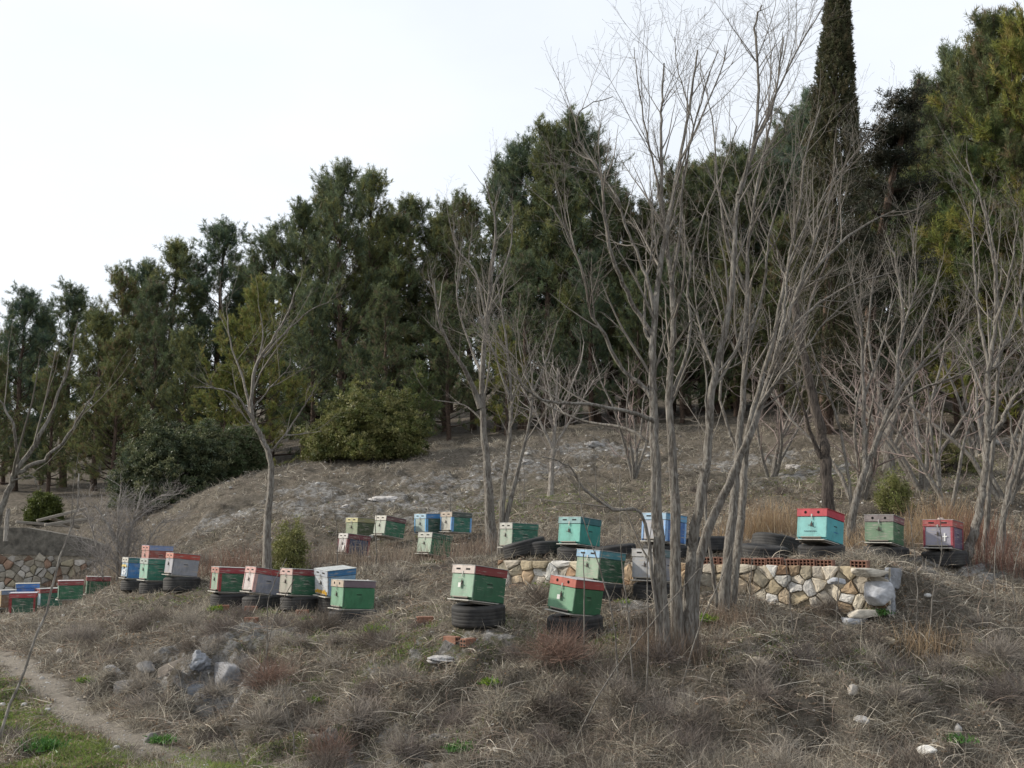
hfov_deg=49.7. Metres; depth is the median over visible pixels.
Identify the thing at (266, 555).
bare tree
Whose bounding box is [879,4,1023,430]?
pine tree
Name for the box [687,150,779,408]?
pine tree
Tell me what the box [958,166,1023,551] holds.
bare tree
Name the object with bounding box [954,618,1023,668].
dead shrub
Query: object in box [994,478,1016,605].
sapling
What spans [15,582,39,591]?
beehive
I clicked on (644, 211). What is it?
pine tree
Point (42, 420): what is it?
pine tree
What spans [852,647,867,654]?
spurge plant
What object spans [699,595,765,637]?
dry reed tuft
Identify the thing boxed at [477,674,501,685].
spurge plant
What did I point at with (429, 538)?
beehive
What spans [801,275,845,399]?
pine tree
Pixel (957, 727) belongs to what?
rock
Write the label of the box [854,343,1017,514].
bare tree
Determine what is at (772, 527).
dry reed tuft
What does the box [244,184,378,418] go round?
pine tree
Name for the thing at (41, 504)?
evergreen bush
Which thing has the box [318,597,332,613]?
tyre
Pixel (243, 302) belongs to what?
pine tree
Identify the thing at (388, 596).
gravel
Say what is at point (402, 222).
pine tree
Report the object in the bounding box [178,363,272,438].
pine tree
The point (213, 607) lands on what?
spurge plant
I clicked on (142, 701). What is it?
dead shrub
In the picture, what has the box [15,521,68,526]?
roof beam
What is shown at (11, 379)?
pine tree
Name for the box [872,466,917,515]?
evergreen bush
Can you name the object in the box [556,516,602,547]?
beehive
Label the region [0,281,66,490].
pine tree
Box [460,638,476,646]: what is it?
brick
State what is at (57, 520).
roof beam
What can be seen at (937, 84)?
pine tree
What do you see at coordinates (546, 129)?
pine tree
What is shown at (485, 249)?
pine tree
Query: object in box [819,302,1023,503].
bare tree
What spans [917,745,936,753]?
rock
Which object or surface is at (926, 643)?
dry reed tuft
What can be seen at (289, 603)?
tyre
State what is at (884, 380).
pine tree
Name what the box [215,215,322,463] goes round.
pine tree
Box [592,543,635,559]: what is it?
tyre
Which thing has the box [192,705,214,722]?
rock outcrop
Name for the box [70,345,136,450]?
pine tree
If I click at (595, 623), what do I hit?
tyre
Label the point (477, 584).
beehive
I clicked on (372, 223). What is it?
pine tree
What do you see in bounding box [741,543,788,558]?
tyre
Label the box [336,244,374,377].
pine tree
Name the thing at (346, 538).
beehive
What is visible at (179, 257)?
pine tree
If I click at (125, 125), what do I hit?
sky
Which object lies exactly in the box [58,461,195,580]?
bare shrub
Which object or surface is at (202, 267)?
pine tree
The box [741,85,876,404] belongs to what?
pine tree
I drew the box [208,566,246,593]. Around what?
beehive
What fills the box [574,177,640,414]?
pine tree
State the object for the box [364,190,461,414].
pine tree
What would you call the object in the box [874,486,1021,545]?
dry reed tuft
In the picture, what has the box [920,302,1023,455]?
bare tree
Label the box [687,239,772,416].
pine tree
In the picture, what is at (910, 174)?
pine tree
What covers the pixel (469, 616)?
tyre
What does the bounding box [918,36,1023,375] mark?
pine tree
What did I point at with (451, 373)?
pine tree
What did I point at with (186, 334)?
pine tree
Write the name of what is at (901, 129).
ragged cypress
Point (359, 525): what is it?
beehive
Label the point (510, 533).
beehive
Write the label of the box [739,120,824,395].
pine tree
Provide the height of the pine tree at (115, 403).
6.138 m
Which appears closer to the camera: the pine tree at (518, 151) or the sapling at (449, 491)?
the sapling at (449, 491)
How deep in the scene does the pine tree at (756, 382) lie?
45.25 m
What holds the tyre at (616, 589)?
on the ground at (244, 495)
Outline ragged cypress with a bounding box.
[801,76,946,448]
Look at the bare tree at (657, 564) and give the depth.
11.86 m
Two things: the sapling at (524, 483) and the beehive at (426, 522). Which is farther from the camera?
the sapling at (524, 483)
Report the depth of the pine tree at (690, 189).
42.68 m
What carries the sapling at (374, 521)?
on the ground at (244, 495)
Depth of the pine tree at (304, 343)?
38.12 m
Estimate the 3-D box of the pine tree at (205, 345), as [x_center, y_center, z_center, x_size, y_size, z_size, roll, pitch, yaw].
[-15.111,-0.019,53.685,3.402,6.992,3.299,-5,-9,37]
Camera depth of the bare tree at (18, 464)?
10.49 m
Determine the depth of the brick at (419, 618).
12.62 m
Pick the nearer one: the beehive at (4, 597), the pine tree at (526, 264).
the beehive at (4, 597)
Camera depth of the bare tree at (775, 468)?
24.93 m
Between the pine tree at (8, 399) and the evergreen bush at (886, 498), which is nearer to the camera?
the evergreen bush at (886, 498)
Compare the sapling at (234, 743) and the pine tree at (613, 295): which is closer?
the sapling at (234, 743)
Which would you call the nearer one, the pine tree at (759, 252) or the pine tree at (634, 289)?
the pine tree at (634, 289)
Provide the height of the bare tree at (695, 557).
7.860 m
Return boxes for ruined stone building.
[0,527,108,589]
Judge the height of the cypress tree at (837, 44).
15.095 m
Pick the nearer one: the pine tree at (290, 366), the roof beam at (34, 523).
the roof beam at (34, 523)
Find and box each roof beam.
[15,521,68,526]
[36,507,86,521]
[44,517,90,525]
[49,518,79,528]
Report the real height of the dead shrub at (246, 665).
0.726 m
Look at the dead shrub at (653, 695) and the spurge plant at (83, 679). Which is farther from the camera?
the spurge plant at (83, 679)
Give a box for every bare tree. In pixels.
[0,301,137,526]
[181,250,355,568]
[404,135,528,553]
[428,247,584,554]
[433,0,794,661]
[504,317,615,496]
[587,340,663,479]
[669,0,943,658]
[671,8,873,613]
[723,331,838,477]
[737,322,927,500]
[750,162,1022,548]
[753,116,857,510]
[793,304,1021,491]
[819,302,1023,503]
[821,304,982,453]
[854,217,958,473]
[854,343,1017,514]
[912,103,1023,565]
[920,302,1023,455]
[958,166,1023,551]
[973,158,1023,557]
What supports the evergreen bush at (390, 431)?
on the ground at (244, 495)
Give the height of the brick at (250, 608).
0.085 m
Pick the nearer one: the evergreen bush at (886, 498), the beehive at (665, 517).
the beehive at (665, 517)
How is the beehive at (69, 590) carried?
on the ground at (244, 495)
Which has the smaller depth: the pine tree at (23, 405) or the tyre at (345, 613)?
the tyre at (345, 613)
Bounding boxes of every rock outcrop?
[113,679,139,696]
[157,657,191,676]
[187,684,206,695]
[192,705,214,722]
[201,688,212,701]
[214,661,241,690]
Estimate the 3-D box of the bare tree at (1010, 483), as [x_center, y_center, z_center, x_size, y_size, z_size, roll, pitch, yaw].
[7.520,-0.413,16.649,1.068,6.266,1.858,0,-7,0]
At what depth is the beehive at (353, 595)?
14.81 m
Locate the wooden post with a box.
[3,509,9,540]
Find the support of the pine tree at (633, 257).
on the ground at (244, 495)
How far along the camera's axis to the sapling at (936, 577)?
12.31 m
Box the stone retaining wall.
[497,557,902,624]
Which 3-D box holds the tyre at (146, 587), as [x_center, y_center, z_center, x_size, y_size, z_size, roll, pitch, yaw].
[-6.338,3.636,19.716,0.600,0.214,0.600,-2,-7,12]
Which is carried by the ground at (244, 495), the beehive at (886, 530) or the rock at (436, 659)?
the rock at (436, 659)
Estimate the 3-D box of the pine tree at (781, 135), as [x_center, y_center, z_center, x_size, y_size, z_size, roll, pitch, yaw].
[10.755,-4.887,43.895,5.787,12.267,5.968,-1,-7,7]
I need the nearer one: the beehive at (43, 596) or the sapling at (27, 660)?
the sapling at (27, 660)
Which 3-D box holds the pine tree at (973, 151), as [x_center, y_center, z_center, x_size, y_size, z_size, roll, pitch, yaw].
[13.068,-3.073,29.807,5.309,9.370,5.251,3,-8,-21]
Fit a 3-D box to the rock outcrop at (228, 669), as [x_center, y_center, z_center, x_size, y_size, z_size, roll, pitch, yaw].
[-3.343,3.419,12.970,0.298,0.296,0.658,3,-8,-19]
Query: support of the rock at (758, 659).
on the ground at (244, 495)
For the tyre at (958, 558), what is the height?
0.214 m
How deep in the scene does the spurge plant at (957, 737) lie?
9.63 m
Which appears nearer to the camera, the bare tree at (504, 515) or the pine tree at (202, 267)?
the bare tree at (504, 515)
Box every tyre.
[120,579,144,591]
[139,582,162,593]
[163,577,200,591]
[210,593,249,606]
[242,594,281,608]
[280,596,318,611]
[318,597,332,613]
[328,610,378,624]
[451,603,505,628]
[502,536,544,559]
[524,541,562,557]
[547,613,602,640]
[557,546,592,560]
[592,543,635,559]
[602,583,624,601]
[633,581,681,601]
[643,544,686,559]
[686,536,724,553]
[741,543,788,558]
[751,532,801,554]
[798,544,844,557]
[863,545,909,560]
[921,550,968,566]
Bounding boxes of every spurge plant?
[14,732,71,752]
[72,674,97,683]
[142,733,179,744]
[203,605,223,611]
[307,695,322,702]
[361,625,388,632]
[440,738,480,754]
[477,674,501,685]
[699,613,718,623]
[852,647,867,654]
[866,608,895,616]
[935,732,979,744]
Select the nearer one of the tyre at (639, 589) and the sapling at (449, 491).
the tyre at (639, 589)
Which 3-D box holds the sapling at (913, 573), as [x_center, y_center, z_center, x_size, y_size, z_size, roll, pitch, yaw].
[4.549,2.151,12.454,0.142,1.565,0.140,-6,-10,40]
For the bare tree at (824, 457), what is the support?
on the ground at (244, 495)
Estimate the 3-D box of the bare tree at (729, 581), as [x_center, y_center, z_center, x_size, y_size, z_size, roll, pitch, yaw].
[3.261,-1.056,13.534,2.826,7.720,1.991,0,-7,0]
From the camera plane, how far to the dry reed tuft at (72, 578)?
25.22 m
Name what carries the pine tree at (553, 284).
on the ground at (244, 495)
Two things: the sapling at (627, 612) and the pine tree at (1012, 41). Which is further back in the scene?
the pine tree at (1012, 41)
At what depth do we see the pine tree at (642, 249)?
44.65 m
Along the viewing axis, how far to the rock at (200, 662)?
12.95 m
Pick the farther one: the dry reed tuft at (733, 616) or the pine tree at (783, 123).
the pine tree at (783, 123)
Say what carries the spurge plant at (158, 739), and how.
on the ground at (244, 495)
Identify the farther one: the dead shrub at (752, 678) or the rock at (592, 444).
the rock at (592, 444)
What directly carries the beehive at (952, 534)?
on the tyre at (958, 558)
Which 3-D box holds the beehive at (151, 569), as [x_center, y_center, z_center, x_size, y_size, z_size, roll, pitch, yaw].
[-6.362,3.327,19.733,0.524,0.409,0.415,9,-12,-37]
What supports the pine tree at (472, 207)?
on the ground at (244, 495)
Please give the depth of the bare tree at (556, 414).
25.09 m
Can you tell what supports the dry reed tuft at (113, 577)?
on the ground at (244, 495)
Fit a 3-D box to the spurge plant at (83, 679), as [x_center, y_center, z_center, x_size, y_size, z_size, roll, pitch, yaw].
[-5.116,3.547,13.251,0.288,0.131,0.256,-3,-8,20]
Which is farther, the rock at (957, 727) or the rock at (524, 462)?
the rock at (524, 462)
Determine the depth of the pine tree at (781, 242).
36.61 m
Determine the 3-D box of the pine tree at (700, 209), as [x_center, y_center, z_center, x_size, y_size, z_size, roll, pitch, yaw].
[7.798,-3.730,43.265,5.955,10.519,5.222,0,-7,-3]
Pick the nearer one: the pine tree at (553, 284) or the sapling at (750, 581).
the sapling at (750, 581)
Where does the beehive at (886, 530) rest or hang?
on the tyre at (897, 550)
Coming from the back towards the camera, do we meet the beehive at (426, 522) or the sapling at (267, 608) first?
the beehive at (426, 522)
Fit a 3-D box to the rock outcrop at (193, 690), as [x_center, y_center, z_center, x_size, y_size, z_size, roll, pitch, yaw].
[-3.635,3.719,12.730,0.272,0.507,0.466,-6,-9,38]
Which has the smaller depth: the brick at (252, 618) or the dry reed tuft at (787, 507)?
the brick at (252, 618)
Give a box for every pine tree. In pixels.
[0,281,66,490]
[0,324,42,484]
[0,352,39,477]
[0,372,17,425]
[1,357,49,466]
[8,275,97,487]
[9,313,92,484]
[9,348,83,492]
[27,306,143,490]
[58,261,194,470]
[62,325,171,491]
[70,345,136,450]
[81,256,206,449]
[88,234,228,437]
[117,277,190,472]
[133,322,223,434]
[151,250,264,426]
[166,214,258,426]
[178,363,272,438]
[186,311,212,417]
[198,271,321,467]
[203,259,292,449]
[212,263,249,423]
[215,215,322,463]
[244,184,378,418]
[253,194,377,459]
[256,273,319,439]
[257,155,427,416]
[258,278,358,461]
[315,212,423,394]
[320,163,415,393]
[330,210,442,409]
[332,347,376,430]
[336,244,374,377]
[339,280,445,438]
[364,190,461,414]
[377,208,478,426]
[391,193,483,431]
[398,185,534,430]
[400,357,446,436]
[402,151,556,430]
[414,278,490,440]
[418,243,490,411]
[429,112,611,428]
[459,137,634,421]
[461,245,570,430]
[467,102,634,425]
[467,125,580,429]
[470,321,534,435]
[533,138,665,422]
[553,249,635,421]
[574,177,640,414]
[590,184,692,416]
[590,270,678,423]
[600,209,647,409]
[610,194,697,412]
[618,154,755,416]
[620,179,704,411]
[630,244,738,423]
[636,156,787,413]
[641,153,756,410]
[680,133,788,410]
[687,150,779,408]
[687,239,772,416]
[693,142,807,404]
[723,208,820,415]
[732,121,849,405]
[737,140,789,405]
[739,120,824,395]
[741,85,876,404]
[741,100,881,403]
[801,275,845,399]
[836,158,939,403]
[836,262,899,402]
[837,158,929,401]
[842,65,974,396]
[868,199,981,410]
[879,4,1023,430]
[880,144,1023,426]
[884,106,1023,434]
[885,69,950,400]
[888,36,999,402]
[892,0,1023,421]
[907,27,1005,401]
[913,236,1023,414]
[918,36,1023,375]
[952,127,1023,408]
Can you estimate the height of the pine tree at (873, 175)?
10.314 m
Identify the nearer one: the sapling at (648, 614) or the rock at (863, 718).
the rock at (863, 718)
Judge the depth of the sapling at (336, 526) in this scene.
19.44 m
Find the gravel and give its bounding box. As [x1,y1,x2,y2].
[0,426,1022,766]
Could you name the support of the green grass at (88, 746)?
on the ground at (244, 495)
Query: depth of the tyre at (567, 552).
15.29 m
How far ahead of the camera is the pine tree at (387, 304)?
35.76 m
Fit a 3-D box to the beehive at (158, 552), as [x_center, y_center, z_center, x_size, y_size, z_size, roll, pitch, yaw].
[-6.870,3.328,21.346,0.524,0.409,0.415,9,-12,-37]
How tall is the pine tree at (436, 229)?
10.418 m
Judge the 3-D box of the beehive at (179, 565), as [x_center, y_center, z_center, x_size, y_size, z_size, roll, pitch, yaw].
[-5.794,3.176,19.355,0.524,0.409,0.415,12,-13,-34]
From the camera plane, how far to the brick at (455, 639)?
11.85 m
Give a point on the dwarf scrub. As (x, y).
(400, 745)
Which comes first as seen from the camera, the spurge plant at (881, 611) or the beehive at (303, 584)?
the spurge plant at (881, 611)
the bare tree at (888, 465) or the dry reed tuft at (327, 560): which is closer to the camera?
the dry reed tuft at (327, 560)
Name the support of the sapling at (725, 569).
on the ground at (244, 495)
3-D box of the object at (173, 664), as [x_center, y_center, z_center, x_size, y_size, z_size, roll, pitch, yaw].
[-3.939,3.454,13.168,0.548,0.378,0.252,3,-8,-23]
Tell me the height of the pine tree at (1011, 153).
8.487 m
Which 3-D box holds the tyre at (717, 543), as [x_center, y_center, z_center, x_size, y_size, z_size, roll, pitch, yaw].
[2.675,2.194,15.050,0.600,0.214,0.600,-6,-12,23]
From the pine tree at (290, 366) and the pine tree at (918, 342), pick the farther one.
the pine tree at (290, 366)
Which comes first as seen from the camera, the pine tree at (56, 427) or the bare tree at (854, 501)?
the bare tree at (854, 501)
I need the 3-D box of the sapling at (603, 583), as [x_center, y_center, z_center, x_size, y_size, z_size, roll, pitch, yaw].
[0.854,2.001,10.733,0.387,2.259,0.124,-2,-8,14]
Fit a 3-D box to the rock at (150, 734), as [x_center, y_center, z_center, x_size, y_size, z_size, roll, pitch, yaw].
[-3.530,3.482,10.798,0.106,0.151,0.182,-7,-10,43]
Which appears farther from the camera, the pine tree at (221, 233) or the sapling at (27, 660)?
the pine tree at (221, 233)
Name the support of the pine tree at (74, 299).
on the ground at (244, 495)
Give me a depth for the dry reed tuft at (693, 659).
11.38 m
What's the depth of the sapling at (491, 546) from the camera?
15.64 m
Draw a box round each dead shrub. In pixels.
[46,615,112,642]
[120,683,167,713]
[200,644,271,685]
[230,645,308,700]
[285,717,365,762]
[308,686,399,736]
[502,611,611,675]
[616,680,710,731]
[717,657,795,697]
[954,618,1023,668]
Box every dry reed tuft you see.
[40,548,134,609]
[60,516,200,603]
[196,540,274,578]
[299,540,399,567]
[306,531,485,567]
[418,528,497,561]
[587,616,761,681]
[689,509,790,540]
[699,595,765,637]
[719,492,817,539]
[745,499,847,533]
[797,524,866,550]
[863,508,968,549]
[866,603,988,667]
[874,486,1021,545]
[903,502,1023,550]
[907,523,1023,581]
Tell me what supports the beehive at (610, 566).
on the tyre at (616, 589)
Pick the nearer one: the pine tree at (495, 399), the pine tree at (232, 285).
the pine tree at (495, 399)
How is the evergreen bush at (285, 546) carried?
on the ground at (244, 495)
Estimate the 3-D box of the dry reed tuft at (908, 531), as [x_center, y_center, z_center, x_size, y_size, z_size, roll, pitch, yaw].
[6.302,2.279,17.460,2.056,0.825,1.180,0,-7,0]
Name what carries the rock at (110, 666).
on the ground at (244, 495)
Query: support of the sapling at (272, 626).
on the ground at (244, 495)
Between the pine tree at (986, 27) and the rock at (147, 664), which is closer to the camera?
the rock at (147, 664)
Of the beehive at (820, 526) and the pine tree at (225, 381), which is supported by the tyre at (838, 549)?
the beehive at (820, 526)
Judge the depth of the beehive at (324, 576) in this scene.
16.09 m
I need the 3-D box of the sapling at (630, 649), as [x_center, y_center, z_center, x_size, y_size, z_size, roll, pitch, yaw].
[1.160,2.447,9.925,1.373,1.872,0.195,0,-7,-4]
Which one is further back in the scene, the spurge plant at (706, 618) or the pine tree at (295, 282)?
the pine tree at (295, 282)
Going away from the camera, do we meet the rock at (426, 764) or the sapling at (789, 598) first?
the rock at (426, 764)
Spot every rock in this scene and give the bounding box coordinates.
[103,665,125,677]
[136,661,154,672]
[143,732,158,742]
[189,650,211,671]
[368,496,397,501]
[423,763,436,767]
[426,655,453,664]
[522,458,531,464]
[584,441,604,447]
[747,657,767,667]
[785,464,800,469]
[847,684,858,695]
[854,715,868,723]
[874,636,896,644]
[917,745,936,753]
[954,724,962,735]
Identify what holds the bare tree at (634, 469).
on the ground at (244, 495)
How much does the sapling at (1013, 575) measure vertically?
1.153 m
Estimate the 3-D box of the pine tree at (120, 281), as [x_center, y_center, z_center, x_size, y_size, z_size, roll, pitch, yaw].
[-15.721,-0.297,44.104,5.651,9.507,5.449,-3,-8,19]
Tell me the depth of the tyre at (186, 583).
19.07 m
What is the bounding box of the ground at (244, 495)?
[0,323,1023,767]
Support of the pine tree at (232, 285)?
on the ground at (244, 495)
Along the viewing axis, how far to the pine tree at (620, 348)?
42.35 m
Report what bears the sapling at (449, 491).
on the ground at (244, 495)
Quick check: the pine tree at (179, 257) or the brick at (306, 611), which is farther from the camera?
the pine tree at (179, 257)
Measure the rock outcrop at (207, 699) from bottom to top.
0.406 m
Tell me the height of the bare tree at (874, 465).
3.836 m
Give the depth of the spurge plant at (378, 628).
12.92 m
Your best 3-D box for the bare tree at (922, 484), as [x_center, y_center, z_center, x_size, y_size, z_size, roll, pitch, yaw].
[8.688,0.112,23.483,5.212,4.586,2.876,-2,-8,15]
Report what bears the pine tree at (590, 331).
on the ground at (244, 495)
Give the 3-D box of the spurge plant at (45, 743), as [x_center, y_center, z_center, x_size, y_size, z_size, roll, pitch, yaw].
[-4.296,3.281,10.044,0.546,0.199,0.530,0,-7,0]
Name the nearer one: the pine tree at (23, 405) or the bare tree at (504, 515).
the bare tree at (504, 515)
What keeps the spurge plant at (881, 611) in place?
on the ground at (244, 495)
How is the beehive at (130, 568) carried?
on the tyre at (129, 585)
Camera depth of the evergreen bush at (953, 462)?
23.83 m
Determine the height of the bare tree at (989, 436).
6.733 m
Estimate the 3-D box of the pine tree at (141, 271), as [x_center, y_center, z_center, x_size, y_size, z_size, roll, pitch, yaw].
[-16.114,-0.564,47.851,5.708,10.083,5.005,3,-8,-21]
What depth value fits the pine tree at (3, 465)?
47.32 m
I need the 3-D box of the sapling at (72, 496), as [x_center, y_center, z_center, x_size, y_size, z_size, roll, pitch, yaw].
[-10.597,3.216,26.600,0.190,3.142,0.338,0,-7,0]
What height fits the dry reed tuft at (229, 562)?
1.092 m
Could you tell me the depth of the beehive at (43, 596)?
23.62 m
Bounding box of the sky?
[0,0,1023,418]
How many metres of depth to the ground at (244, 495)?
16.21 m
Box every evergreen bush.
[21,489,64,522]
[103,404,239,511]
[177,408,272,480]
[271,513,314,569]
[291,373,434,462]
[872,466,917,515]
[911,435,981,474]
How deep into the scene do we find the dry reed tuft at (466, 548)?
18.74 m
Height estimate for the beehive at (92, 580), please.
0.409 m
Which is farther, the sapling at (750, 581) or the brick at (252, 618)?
the brick at (252, 618)
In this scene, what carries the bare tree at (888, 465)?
on the ground at (244, 495)
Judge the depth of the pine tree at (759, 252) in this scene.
44.27 m
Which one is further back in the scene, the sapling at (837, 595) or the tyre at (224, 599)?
the tyre at (224, 599)
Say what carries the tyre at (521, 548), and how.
on the ground at (244, 495)
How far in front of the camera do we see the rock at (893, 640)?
12.16 m
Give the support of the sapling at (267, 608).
on the ground at (244, 495)
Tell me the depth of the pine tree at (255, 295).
34.66 m
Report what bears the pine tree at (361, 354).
on the ground at (244, 495)
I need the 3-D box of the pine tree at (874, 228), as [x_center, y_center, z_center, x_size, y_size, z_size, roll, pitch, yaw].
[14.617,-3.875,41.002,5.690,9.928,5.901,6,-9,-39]
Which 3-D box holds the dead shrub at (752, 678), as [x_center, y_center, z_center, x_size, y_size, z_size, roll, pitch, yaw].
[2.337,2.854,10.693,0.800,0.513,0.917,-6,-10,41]
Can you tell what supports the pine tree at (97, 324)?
on the ground at (244, 495)
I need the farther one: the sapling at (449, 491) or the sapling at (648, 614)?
the sapling at (449, 491)
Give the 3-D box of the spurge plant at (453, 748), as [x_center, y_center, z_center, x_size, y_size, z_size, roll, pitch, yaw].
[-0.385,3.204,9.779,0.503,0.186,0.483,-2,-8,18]
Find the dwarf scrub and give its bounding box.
[0,481,1023,767]
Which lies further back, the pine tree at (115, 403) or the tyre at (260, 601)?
the pine tree at (115, 403)
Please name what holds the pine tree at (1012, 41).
on the ground at (244, 495)
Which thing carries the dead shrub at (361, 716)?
on the ground at (244, 495)
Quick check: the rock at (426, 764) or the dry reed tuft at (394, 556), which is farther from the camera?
the dry reed tuft at (394, 556)
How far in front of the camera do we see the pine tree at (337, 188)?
42.30 m
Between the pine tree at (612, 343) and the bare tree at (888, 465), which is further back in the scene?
the pine tree at (612, 343)
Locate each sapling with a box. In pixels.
[0,473,79,737]
[68,454,78,527]
[220,707,243,765]
[263,579,294,670]
[266,557,286,665]
[281,689,294,756]
[329,475,337,565]
[368,473,377,565]
[442,464,450,511]
[480,520,498,567]
[521,460,527,507]
[574,553,712,743]
[578,473,619,686]
[583,552,584,658]
[593,437,596,495]
[606,473,633,691]
[644,516,652,707]
[681,542,736,686]
[743,550,759,622]
[784,558,792,630]
[834,553,843,630]
[907,505,920,636]
[928,516,954,642]
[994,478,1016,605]
[1012,531,1023,618]
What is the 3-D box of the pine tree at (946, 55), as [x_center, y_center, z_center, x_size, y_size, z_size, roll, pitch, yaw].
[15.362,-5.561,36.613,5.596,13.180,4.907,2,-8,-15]
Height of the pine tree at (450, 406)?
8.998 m
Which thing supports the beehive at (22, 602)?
on the ground at (244, 495)
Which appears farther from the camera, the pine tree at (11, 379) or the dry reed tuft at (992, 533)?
the pine tree at (11, 379)
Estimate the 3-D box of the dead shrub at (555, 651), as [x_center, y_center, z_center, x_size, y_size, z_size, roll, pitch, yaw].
[0.509,2.674,11.325,1.170,0.793,1.162,-2,-8,18]
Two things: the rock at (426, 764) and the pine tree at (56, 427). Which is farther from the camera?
the pine tree at (56, 427)
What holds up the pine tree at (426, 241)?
on the ground at (244, 495)
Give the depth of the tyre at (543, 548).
15.67 m
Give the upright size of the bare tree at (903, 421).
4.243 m
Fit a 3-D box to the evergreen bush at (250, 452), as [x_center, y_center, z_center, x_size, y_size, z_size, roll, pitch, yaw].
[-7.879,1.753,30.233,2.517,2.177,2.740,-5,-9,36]
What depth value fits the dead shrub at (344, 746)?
10.01 m
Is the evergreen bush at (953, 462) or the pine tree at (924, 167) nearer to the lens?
the evergreen bush at (953, 462)
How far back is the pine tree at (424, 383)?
33.70 m
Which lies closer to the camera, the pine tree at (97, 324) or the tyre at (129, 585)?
the tyre at (129, 585)
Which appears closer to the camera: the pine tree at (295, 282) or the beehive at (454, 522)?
the beehive at (454, 522)
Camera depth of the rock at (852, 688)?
10.32 m
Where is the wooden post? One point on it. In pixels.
(6, 526)
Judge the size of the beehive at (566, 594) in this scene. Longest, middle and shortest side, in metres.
0.524 x 0.415 x 0.409 m
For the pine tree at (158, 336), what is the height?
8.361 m
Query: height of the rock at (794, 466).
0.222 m
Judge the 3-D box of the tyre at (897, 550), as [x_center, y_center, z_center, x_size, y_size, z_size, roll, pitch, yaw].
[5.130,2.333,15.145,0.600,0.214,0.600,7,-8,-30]
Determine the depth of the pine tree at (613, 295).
40.46 m
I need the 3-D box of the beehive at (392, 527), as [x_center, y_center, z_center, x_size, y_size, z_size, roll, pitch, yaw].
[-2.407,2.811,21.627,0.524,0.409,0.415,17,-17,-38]
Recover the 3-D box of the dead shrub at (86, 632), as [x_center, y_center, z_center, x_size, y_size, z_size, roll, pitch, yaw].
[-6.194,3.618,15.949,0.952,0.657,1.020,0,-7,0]
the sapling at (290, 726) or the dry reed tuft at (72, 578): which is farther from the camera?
the dry reed tuft at (72, 578)
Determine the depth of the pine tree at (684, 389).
36.20 m
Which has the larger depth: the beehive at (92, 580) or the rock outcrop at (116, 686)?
the beehive at (92, 580)
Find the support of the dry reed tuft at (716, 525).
on the ground at (244, 495)
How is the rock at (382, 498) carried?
on the ground at (244, 495)
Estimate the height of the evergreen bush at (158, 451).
2.817 m
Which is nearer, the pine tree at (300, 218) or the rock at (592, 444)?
the rock at (592, 444)
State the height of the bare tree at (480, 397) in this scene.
7.887 m
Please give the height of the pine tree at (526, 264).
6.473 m
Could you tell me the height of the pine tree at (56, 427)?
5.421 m
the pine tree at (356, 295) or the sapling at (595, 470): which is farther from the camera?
the pine tree at (356, 295)
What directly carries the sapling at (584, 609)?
on the ground at (244, 495)
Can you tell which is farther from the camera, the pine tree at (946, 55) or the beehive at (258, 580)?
the pine tree at (946, 55)
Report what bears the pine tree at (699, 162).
on the ground at (244, 495)
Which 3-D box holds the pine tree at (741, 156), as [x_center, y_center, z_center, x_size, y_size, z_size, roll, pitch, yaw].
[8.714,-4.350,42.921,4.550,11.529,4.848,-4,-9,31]
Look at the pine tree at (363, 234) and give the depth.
47.43 m
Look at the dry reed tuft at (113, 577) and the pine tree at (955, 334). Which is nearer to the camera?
the dry reed tuft at (113, 577)
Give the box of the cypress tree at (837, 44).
[781,0,879,434]
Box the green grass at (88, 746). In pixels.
[0,452,1023,767]
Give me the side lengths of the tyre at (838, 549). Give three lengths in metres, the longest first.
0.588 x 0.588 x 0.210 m
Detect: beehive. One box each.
[0,589,16,608]
[6,592,37,614]
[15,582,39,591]
[35,587,61,607]
[55,580,84,600]
[83,576,110,595]
[119,557,139,579]
[137,558,170,581]
[141,545,173,558]
[162,552,199,576]
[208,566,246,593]
[240,566,281,595]
[277,568,317,596]
[313,565,355,598]
[328,579,376,610]
[335,533,371,557]
[346,517,375,535]
[371,515,406,539]
[413,514,445,534]
[415,532,452,558]
[439,512,471,533]
[447,564,508,605]
[497,523,539,547]
[545,574,606,616]
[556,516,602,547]
[575,548,625,584]
[630,549,669,583]
[640,512,687,545]
[796,508,844,545]
[864,514,903,546]
[922,519,963,550]
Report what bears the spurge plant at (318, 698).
on the ground at (244, 495)
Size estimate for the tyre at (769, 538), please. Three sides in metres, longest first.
0.672 x 0.672 x 0.240 m
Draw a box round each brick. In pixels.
[244,606,257,610]
[244,617,258,621]
[295,610,308,614]
[416,616,433,623]
[443,635,460,644]
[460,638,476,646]
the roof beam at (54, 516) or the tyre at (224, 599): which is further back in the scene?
the roof beam at (54, 516)
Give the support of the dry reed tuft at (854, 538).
on the ground at (244, 495)
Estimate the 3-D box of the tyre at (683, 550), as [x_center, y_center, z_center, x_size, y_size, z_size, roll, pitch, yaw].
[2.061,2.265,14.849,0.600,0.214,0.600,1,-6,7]
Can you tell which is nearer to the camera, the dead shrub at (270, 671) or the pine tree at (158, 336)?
the dead shrub at (270, 671)
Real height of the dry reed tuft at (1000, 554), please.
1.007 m
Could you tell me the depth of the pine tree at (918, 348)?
31.41 m

